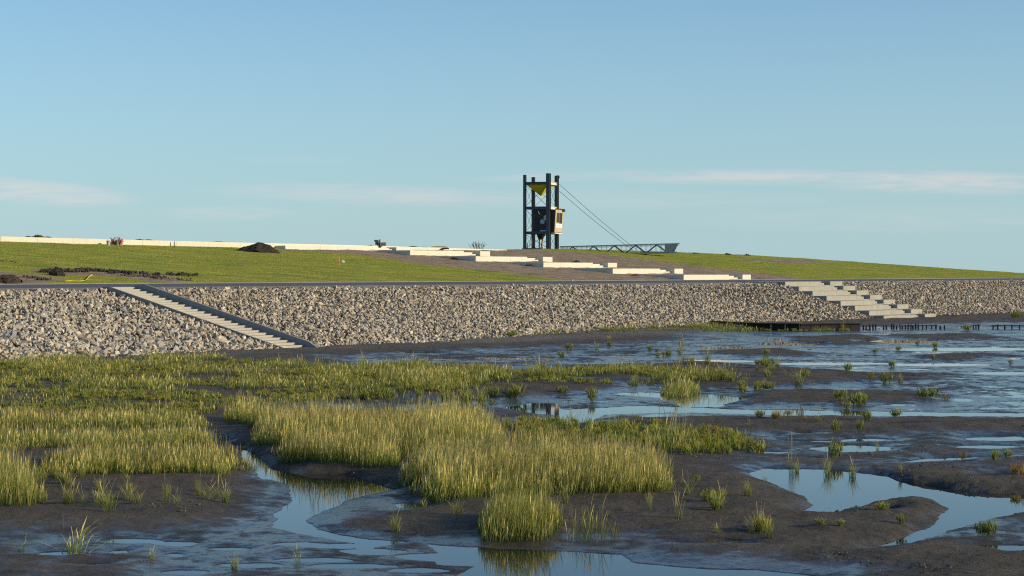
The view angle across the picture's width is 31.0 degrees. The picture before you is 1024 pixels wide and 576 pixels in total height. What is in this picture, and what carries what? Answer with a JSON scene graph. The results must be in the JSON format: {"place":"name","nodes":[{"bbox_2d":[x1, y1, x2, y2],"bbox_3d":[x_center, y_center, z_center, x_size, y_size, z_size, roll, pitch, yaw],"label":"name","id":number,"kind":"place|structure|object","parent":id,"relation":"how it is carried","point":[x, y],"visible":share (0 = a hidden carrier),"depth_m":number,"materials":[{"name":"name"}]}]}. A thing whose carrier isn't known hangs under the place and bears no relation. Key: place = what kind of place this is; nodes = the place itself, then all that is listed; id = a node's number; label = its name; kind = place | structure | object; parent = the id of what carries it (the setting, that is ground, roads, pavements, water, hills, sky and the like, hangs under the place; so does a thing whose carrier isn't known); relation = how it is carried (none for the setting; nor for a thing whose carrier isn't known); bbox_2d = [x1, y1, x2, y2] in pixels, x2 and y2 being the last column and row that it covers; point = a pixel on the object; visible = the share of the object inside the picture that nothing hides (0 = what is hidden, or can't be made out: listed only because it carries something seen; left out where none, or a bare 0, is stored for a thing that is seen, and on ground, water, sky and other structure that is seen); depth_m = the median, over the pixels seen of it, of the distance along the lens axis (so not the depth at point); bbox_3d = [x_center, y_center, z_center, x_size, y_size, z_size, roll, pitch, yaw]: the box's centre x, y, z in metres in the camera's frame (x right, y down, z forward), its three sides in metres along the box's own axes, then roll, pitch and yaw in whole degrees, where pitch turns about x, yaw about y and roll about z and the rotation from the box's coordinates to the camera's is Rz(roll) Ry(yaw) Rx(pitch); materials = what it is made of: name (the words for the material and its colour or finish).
{"place":"outdoors","nodes":[
{"label":"outdoors","id":0,"kind":"place"},
{"bbox_2d":[0,312,1023,575],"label":"mudflat","id":1,"kind":"structure","parent":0,"point":[658,534],"depth_m":49.04,"materials":[{"name":"soil"}]},
{"bbox_2d":[0,434,48,506],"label":"cordgrass","id":2,"kind":"object","parent":1,"relation":"on","point":[11,473],"visible":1,"depth_m":44.52,"materials":[{"name":"plant"}]},
{"bbox_2d":[45,462,59,476],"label":"grass tuft","id":3,"kind":"object","parent":1,"relation":"on","point":[55,471],"visible":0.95,"depth_m":48.94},
{"bbox_2d":[54,466,69,483],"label":"grass tuft","id":4,"kind":"object","parent":1,"relation":"on","point":[62,480],"visible":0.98,"depth_m":47.23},
{"bbox_2d":[54,477,80,503],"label":"grass tuft","id":5,"kind":"object","parent":1,"relation":"on","point":[67,498],"visible":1,"depth_m":43.57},
{"bbox_2d":[29,520,114,554],"bbox_3d":[-8.677,4.865,36.603,1.916,1.032,1.369,0,1,-26],"label":"grass tuft","id":6,"kind":"object","parent":1,"relation":"on","point":[71,552],"visible":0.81,"depth_m":36.77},
{"bbox_2d":[76,463,86,477],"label":"grass tuft","id":7,"kind":"object","parent":1,"relation":"on","point":[80,474],"visible":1,"depth_m":48.63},
{"bbox_2d":[91,482,114,504],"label":"grass tuft","id":8,"kind":"object","parent":1,"relation":"on","point":[102,495],"visible":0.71,"depth_m":43.57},
{"bbox_2d":[0,400,211,430],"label":"cordgrass","id":9,"kind":"object","parent":1,"relation":"on","point":[103,418],"visible":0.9,"depth_m":65.57,"materials":[{"name":"plant"}]},
{"bbox_2d":[94,485,121,511],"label":"grass tuft","id":10,"kind":"object","parent":1,"relation":"on","point":[105,508],"visible":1,"depth_m":41.87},
{"bbox_2d":[0,418,221,450],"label":"cordgrass","id":11,"kind":"object","parent":1,"relation":"on","point":[36,437],"visible":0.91,"depth_m":58.76,"materials":[{"name":"plant"}]},
{"bbox_2d":[0,380,244,415],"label":"marsh vegetation","id":12,"kind":"object","parent":1,"relation":"on","point":[141,393],"visible":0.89,"depth_m":77.17,"materials":[{"name":"plant"}]},
{"bbox_2d":[121,485,135,500],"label":"grass tuft","id":13,"kind":"object","parent":1,"relation":"on","point":[128,494],"visible":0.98,"depth_m":44.24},
{"bbox_2d":[31,429,258,474],"bbox_3d":[-10.427,4.637,51.904,6.337,1.253,5.034,0,0,0],"label":"cordgrass","id":14,"kind":"object","parent":1,"relation":"on","point":[97,460],"visible":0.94,"depth_m":51.03,"materials":[{"name":"plant"}]},
{"bbox_2d":[160,470,172,501],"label":"grass tuft","id":15,"kind":"object","parent":1,"relation":"on","point":[168,496],"visible":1,"depth_m":43.73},
{"bbox_2d":[0,349,381,406],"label":"marsh vegetation","id":16,"kind":"object","parent":1,"relation":"on","point":[68,367],"visible":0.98,"depth_m":96.67,"materials":[{"name":"plant"}]},
{"bbox_2d":[195,471,202,495],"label":"grass tuft","id":17,"kind":"object","parent":1,"relation":"on","point":[197,492],"visible":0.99,"depth_m":45.49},
{"bbox_2d":[195,476,226,499],"bbox_3d":[-7.370,4.820,44.807,1.448,0.648,0.814,0,1,-42],"label":"grass tuft","id":18,"kind":"object","parent":1,"relation":"on","point":[206,497],"visible":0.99,"depth_m":44.89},
{"bbox_2d":[214,461,230,475],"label":"grass tuft","id":19,"kind":"object","parent":1,"relation":"on","point":[221,470],"visible":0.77,"depth_m":49.35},
{"bbox_2d":[220,480,232,502],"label":"grass tuft","id":20,"kind":"object","parent":1,"relation":"on","point":[225,498],"visible":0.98,"depth_m":44.46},
{"bbox_2d":[228,554,239,569],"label":"grass tuft","id":21,"kind":"object","parent":1,"relation":"on","point":[234,566],"visible":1,"depth_m":34.88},
{"bbox_2d":[222,386,508,467],"bbox_3d":[-4.510,4.311,61.777,9.144,1.707,20.587,0,1,-14],"label":"cordgrass","id":22,"kind":"object","parent":1,"relation":"on","point":[346,435],"visible":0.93,"depth_m":58.42,"materials":[{"name":"plant"}]},
{"bbox_2d":[357,386,376,399],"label":"glasswort plant","id":23,"kind":"object","parent":1,"relation":"on","point":[361,391],"visible":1,"depth_m":80.09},
{"bbox_2d":[371,382,387,397],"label":"glasswort plant","id":24,"kind":"object","parent":1,"relation":"on","point":[378,393],"visible":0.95,"depth_m":80.87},
{"bbox_2d":[382,390,395,398],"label":"glasswort plant","id":25,"kind":"object","parent":1,"relation":"on","point":[389,394],"visible":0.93,"depth_m":80.33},
{"bbox_2d":[386,511,400,531],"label":"grass tuft","id":26,"kind":"object","parent":1,"relation":"on","point":[394,529],"visible":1,"depth_m":39.71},
{"bbox_2d":[396,385,406,393],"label":"glasswort plant","id":27,"kind":"object","parent":1,"relation":"on","point":[402,390],"visible":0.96,"depth_m":83.13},
{"bbox_2d":[318,354,513,393],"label":"marsh vegetation","id":28,"kind":"object","parent":1,"relation":"on","point":[400,373],"visible":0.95,"depth_m":94.70,"materials":[{"name":"plant"}]},
{"bbox_2d":[347,388,494,404],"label":"marsh vegetation","id":29,"kind":"object","parent":1,"relation":"on","point":[389,398],"visible":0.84,"depth_m":79.41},
{"bbox_2d":[441,391,454,403],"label":"glasswort plant","id":30,"kind":"object","parent":1,"relation":"on","point":[450,395],"visible":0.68,"depth_m":77.69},
{"bbox_2d":[448,493,463,513],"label":"grass tuft","id":31,"kind":"object","parent":1,"relation":"on","point":[458,511],"visible":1,"depth_m":41.87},
{"bbox_2d":[459,389,473,403],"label":"glasswort plant","id":32,"kind":"object","parent":1,"relation":"on","point":[470,395],"visible":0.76,"depth_m":77.68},
{"bbox_2d":[475,393,486,404],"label":"glasswort plant","id":33,"kind":"object","parent":1,"relation":"on","point":[482,399],"visible":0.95,"depth_m":77.13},
{"bbox_2d":[484,382,498,395],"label":"glasswort plant","id":34,"kind":"object","parent":1,"relation":"on","point":[490,391],"visible":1,"depth_m":82.43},
{"bbox_2d":[502,329,517,335],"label":"glasswort plant","id":35,"kind":"object","parent":1,"relation":"on","point":[513,333],"visible":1,"depth_m":155.67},
{"bbox_2d":[1,331,1023,573],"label":"mud lumps","id":36,"kind":"object","parent":1,"relation":"on","point":[814,553],"visible":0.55,"depth_m":49.59,"materials":[{"name":"soil"}]},
{"bbox_2d":[500,380,525,397],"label":"glasswort plant","id":37,"kind":"object","parent":1,"relation":"on","point":[510,392],"visible":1,"depth_m":81.66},
{"bbox_2d":[477,470,563,542],"bbox_3d":[0.209,4.574,39.992,1.959,1.410,3.754,0,0,0],"label":"cordgrass","id":38,"kind":"object","parent":1,"relation":"on","point":[512,514],"visible":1,"depth_m":39.33,"materials":[{"name":"plant"}]},
{"bbox_2d":[524,357,537,377],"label":"grass tuft","id":39,"kind":"object","parent":1,"relation":"on","point":[527,370],"visible":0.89,"depth_m":94.96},
{"bbox_2d":[397,417,676,502],"bbox_3d":[0.735,4.456,49.274,7.507,1.566,9.642,0,0,0],"label":"cordgrass","id":40,"kind":"object","parent":1,"relation":"on","point":[463,467],"visible":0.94,"depth_m":47.24,"materials":[{"name":"plant"}]},
{"bbox_2d":[532,354,547,379],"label":"grass tuft","id":41,"kind":"object","parent":1,"relation":"on","point":[538,374],"visible":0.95,"depth_m":94.00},
{"bbox_2d":[545,361,560,375],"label":"grass tuft","id":42,"kind":"object","parent":1,"relation":"on","point":[550,372],"visible":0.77,"depth_m":95.37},
{"bbox_2d":[553,359,571,379],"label":"grass tuft","id":43,"kind":"object","parent":1,"relation":"on","point":[561,375],"visible":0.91,"depth_m":93.61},
{"bbox_2d":[556,385,570,391],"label":"glasswort plant","id":44,"kind":"object","parent":1,"relation":"on","point":[559,388],"visible":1,"depth_m":85.27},
{"bbox_2d":[558,483,577,503],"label":"grass tuft","id":45,"kind":"object","parent":1,"relation":"on","point":[566,497],"visible":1,"depth_m":43.73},
{"bbox_2d":[560,492,621,542],"bbox_3d":[1.683,4.737,39.285,1.384,1.098,2.273,0,0,0],"label":"cordgrass","id":46,"kind":"object","parent":1,"relation":"on","point":[589,530],"visible":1,"depth_m":39.12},
{"bbox_2d":[501,406,680,448],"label":"marsh vegetation","id":47,"kind":"object","parent":1,"relation":"on","point":[629,427],"visible":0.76,"depth_m":62.94,"materials":[{"name":"plant"}]},
{"bbox_2d":[588,388,594,400],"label":"glasswort plant","id":48,"kind":"object","parent":1,"relation":"on","point":[592,394],"visible":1,"depth_m":80.42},
{"bbox_2d":[512,360,750,385],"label":"marsh vegetation","id":49,"kind":"object","parent":1,"relation":"on","point":[635,369],"visible":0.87,"depth_m":98.50,"materials":[{"name":"plant"}]},
{"bbox_2d":[646,491,654,509],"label":"grass tuft","id":50,"kind":"object","parent":1,"relation":"on","point":[649,503],"visible":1,"depth_m":42.51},
{"bbox_2d":[646,400,707,453],"bbox_3d":[5.186,4.205,58.238,2.172,1.692,6.308,0,0,0],"label":"cordgrass","id":51,"kind":"object","parent":1,"relation":"on","point":[668,435],"visible":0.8,"depth_m":58.07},
{"bbox_2d":[673,483,684,519],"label":"grass tuft","id":52,"kind":"object","parent":1,"relation":"on","point":[677,511],"visible":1,"depth_m":40.97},
{"bbox_2d":[660,370,700,397],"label":"cordgrass","id":53,"kind":"object","parent":1,"relation":"on","point":[684,387],"visible":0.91,"depth_m":85.90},
{"bbox_2d":[516,320,849,334],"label":"marsh grass","id":54,"kind":"structure","parent":1,"relation":"on","point":[715,325],"depth_m":175.39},
{"bbox_2d":[676,471,701,493],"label":"grass tuft","id":55,"kind":"object","parent":1,"relation":"on","point":[689,489],"visible":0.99,"depth_m":45.46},
{"bbox_2d":[696,366,713,381],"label":"grass tuft","id":56,"kind":"object","parent":1,"relation":"on","point":[703,376],"visible":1,"depth_m":91.76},
{"bbox_2d":[697,489,716,500],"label":"glasswort plant","id":57,"kind":"object","parent":1,"relation":"on","point":[705,496],"visible":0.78,"depth_m":44.25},
{"bbox_2d":[701,346,712,363],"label":"grass tuft","id":58,"kind":"object","parent":1,"relation":"on","point":[709,360],"visible":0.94,"depth_m":109.29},
{"bbox_2d":[656,412,764,454],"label":"marsh vegetation","id":59,"kind":"object","parent":1,"relation":"on","point":[707,440],"visible":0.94,"depth_m":58.58,"materials":[{"name":"plant"}]},
{"bbox_2d":[707,491,722,510],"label":"glasswort plant","id":60,"kind":"object","parent":1,"relation":"on","point":[716,500],"visible":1,"depth_m":42.42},
{"bbox_2d":[712,357,729,379],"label":"grass tuft","id":61,"kind":"object","parent":1,"relation":"on","point":[722,376],"visible":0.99,"depth_m":92.67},
{"bbox_2d":[727,363,742,381],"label":"grass tuft","id":62,"kind":"object","parent":1,"relation":"on","point":[733,379],"visible":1,"depth_m":91.77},
{"bbox_2d":[737,382,748,392],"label":"glasswort plant","id":63,"kind":"object","parent":1,"relation":"on","point":[744,390],"visible":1,"depth_m":85.68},
{"bbox_2d":[742,478,756,496],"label":"grass tuft","id":64,"kind":"object","parent":1,"relation":"on","point":[748,490],"visible":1,"depth_m":45.25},
{"bbox_2d":[754,502,764,531],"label":"grass tuft","id":65,"kind":"object","parent":1,"relation":"on","point":[756,528],"visible":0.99,"depth_m":39.32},
{"bbox_2d":[754,406,764,417],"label":"glasswort plant","id":66,"kind":"object","parent":1,"relation":"on","point":[760,413],"visible":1,"depth_m":68.98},
{"bbox_2d":[754,434,768,452],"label":"glasswort plant","id":67,"kind":"object","parent":1,"relation":"on","point":[763,442],"visible":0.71,"depth_m":57.56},
{"bbox_2d":[753,515,773,530],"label":"glasswort plant","id":68,"kind":"object","parent":1,"relation":"on","point":[762,523],"visible":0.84,"depth_m":39.27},
{"bbox_2d":[751,513,775,533],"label":"grass tuft","id":69,"kind":"object","parent":1,"relation":"on","point":[760,530],"visible":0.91,"depth_m":39.09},
{"bbox_2d":[761,359,773,366],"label":"glasswort plant","id":70,"kind":"object","parent":1,"relation":"on","point":[764,363],"visible":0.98,"depth_m":104.26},
{"bbox_2d":[764,518,773,538],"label":"grass tuft","id":71,"kind":"object","parent":1,"relation":"on","point":[769,534],"visible":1,"depth_m":38.32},
{"bbox_2d":[762,380,775,389],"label":"glasswort plant","id":72,"kind":"object","parent":1,"relation":"on","point":[770,385],"visible":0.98,"depth_m":88.15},
{"bbox_2d":[710,321,861,330],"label":"timber groyne","id":73,"kind":"object","parent":1,"relation":"on","point":[806,326],"visible":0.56,"depth_m":178.32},
{"bbox_2d":[782,407,794,415],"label":"glasswort plant","id":74,"kind":"object","parent":1,"relation":"on","point":[787,412],"visible":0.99,"depth_m":70.38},
{"bbox_2d":[787,436,797,474],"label":"grass tuft","id":75,"kind":"object","parent":1,"relation":"on","point":[790,470],"visible":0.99,"depth_m":51.48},
{"bbox_2d":[791,363,808,384],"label":"grass tuft","id":76,"kind":"object","parent":1,"relation":"on","point":[798,382],"visible":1,"depth_m":90.91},
{"bbox_2d":[814,517,826,524],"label":"glasswort plant","id":77,"kind":"object","parent":1,"relation":"on","point":[821,522],"visible":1,"depth_m":40.01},
{"bbox_2d":[825,438,843,457],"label":"glasswort plant","id":78,"kind":"object","parent":1,"relation":"on","point":[833,448],"visible":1,"depth_m":55.27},
{"bbox_2d":[831,420,841,431],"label":"glasswort plant","id":79,"kind":"object","parent":1,"relation":"on","point":[836,425],"visible":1,"depth_m":64.43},
{"bbox_2d":[833,389,847,398],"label":"glasswort plant","id":80,"kind":"object","parent":1,"relation":"on","point":[841,395],"visible":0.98,"depth_m":80.47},
{"bbox_2d":[841,401,850,408],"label":"glasswort plant","id":81,"kind":"object","parent":1,"relation":"on","point":[846,405],"visible":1,"depth_m":76.13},
{"bbox_2d":[840,362,852,370],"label":"glasswort plant","id":82,"kind":"object","parent":1,"relation":"on","point":[847,368],"visible":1,"depth_m":102.08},
{"bbox_2d":[845,393,866,404],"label":"glasswort plant","id":83,"kind":"object","parent":1,"relation":"on","point":[860,399],"visible":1,"depth_m":77.89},
{"bbox_2d":[856,419,863,430],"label":"glasswort plant","id":84,"kind":"object","parent":1,"relation":"on","point":[859,426],"visible":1,"depth_m":64.42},
{"bbox_2d":[863,410,871,419],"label":"glasswort plant","id":85,"kind":"object","parent":1,"relation":"on","point":[867,416],"visible":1,"depth_m":68.27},
{"bbox_2d":[875,501,889,509],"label":"glasswort plant","id":86,"kind":"object","parent":1,"relation":"on","point":[881,505],"visible":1,"depth_m":42.48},
{"bbox_2d":[878,371,893,382],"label":"glasswort plant","id":87,"kind":"object","parent":1,"relation":"on","point":[884,378],"visible":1,"depth_m":93.48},
{"bbox_2d":[888,408,902,416],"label":"glasswort plant","id":88,"kind":"object","parent":1,"relation":"on","point":[896,413],"visible":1,"depth_m":71.56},
{"bbox_2d":[896,513,906,523],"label":"glasswort plant","id":89,"kind":"object","parent":1,"relation":"on","point":[901,519],"visible":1,"depth_m":40.36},
{"bbox_2d":[916,386,939,396],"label":"glasswort plant","id":90,"kind":"object","parent":1,"relation":"on","point":[923,392],"visible":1,"depth_m":82.32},
{"bbox_2d":[973,520,988,533],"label":"glasswort plant","id":91,"kind":"object","parent":1,"relation":"on","point":[980,527],"visible":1,"depth_m":39.55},
{"bbox_2d":[982,519,997,534],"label":"glasswort plant","id":92,"kind":"object","parent":1,"relation":"on","point":[991,529],"visible":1,"depth_m":39.44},
{"bbox_2d":[989,448,1002,459],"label":"glasswort plant","id":93,"kind":"object","parent":1,"relation":"on","point":[994,456],"visible":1,"depth_m":54.04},
{"bbox_2d":[1002,448,1013,457],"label":"glasswort plant","id":94,"kind":"object","parent":1,"relation":"on","point":[1007,453],"visible":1,"depth_m":54.66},
{"bbox_2d":[1010,461,1023,474],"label":"glasswort plant","id":95,"kind":"object","parent":1,"relation":"on","point":[1015,468],"visible":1,"depth_m":49.26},
{"bbox_2d":[1010,310,1023,317],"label":"glasswort plant","id":96,"kind":"object","parent":1,"relation":"on","point":[1018,315],"visible":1,"depth_m":216.21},
{"bbox_2d":[0,241,1023,283],"bbox_3d":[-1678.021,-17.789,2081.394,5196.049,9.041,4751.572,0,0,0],"label":"dike ground","id":97,"kind":"structure","parent":0,"point":[627,261],"depth_m":209.97,"materials":[{"name":"plant"}]},
{"bbox_2d":[0,274,22,283],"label":"soil heap","id":98,"kind":"object","parent":97,"relation":"on","point":[10,279],"visible":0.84,"depth_m":148.26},
{"bbox_2d":[47,267,64,275],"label":"soil heap","id":99,"kind":"object","parent":97,"relation":"on","point":[55,271],"visible":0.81,"depth_m":159.24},
{"bbox_2d":[0,260,198,280],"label":"soil clods","id":100,"kind":"object","parent":97,"relation":"on","point":[88,269],"visible":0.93,"depth_m":166.49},
{"bbox_2d":[0,236,499,250],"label":"concrete wall","id":101,"kind":"structure","parent":97,"relation":"on","point":[125,242],"depth_m":218.00,"materials":[{"name":"concrete"}]},
{"bbox_2d":[237,242,279,252],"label":"soil heap","id":102,"kind":"object","parent":97,"relation":"on","point":[262,247],"visible":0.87,"depth_m":218.22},
{"bbox_2d":[0,278,956,284],"bbox_3d":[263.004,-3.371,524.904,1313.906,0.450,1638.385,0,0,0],"label":"road edging","id":103,"kind":"object","parent":97,"relation":"on","point":[474,281],"visible":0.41,"depth_m":188.61,"materials":[{"name":"concrete"}]},
{"bbox_2d":[275,245,750,279],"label":"concrete terraces","id":104,"kind":"object","parent":97,"relation":"on","point":[482,256],"visible":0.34,"depth_m":234.90,"materials":[{"name":"concrete"}]},
{"bbox_2d":[374,239,385,247],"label":"site machine","id":105,"kind":"object","parent":104,"relation":"on","point":[377,242],"visible":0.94,"depth_m":244.74,"materials":[{"name":"paint"}]},
{"bbox_2d":[522,173,637,250],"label":"steel tower","id":106,"kind":"structure","parent":97,"relation":"on","point":[547,220],"depth_m":286.22,"materials":[{"name":"metal"}]},
{"bbox_2d":[560,243,679,253],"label":"footbridge","id":107,"kind":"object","parent":97,"relation":"on","point":[670,247],"visible":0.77,"depth_m":287.09,"materials":[{"name":"metal"}]},
{"bbox_2d":[0,278,1023,292],"bbox_3d":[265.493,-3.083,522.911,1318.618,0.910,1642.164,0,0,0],"label":"road","id":108,"kind":"structure","parent":0,"point":[75,287],"depth_m":176.97,"materials":[{"name":"asphalt"}]},
{"bbox_2d":[0,279,1023,360],"bbox_3d":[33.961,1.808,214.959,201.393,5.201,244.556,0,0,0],"label":"quarry stones","id":109,"kind":"object","parent":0,"point":[374,317],"visible":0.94,"depth_m":161.88,"materials":[{"name":"stone"}]},
{"bbox_2d":[103,284,317,347],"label":"concrete stairs","id":110,"kind":"structure","parent":109,"relation":"on","point":[146,294],"depth_m":141.35,"materials":[{"name":"concrete"}]},
{"bbox_2d":[742,281,935,318],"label":"concrete seating stairs","id":111,"kind":"structure","parent":109,"relation":"on","point":[874,306],"depth_m":217.82,"materials":[{"name":"concrete"}]},
{"bbox_2d":[0,0,1023,272],"label":"sky","id":112,"kind":"structure","parent":0,"point":[871,131],"materials":[{"name":"blue"}]},
{"bbox_2d":[37,327,1023,575],"bbox_3d":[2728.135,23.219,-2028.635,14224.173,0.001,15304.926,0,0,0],"label":"water","id":113,"kind":"structure","parent":0,"point":[311,495],"depth_m":46.09,"materials":[{"name":"blue liquid"}]},
{"bbox_2d":[817,456,833,475],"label":"grass tuft","id":114,"kind":"object","parent":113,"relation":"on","point":[828,470],"visible":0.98,"depth_m":51.24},
{"bbox_2d":[847,457,858,477],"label":"grass tuft","id":115,"kind":"object","parent":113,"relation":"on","point":[853,473],"visible":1,"depth_m":50.81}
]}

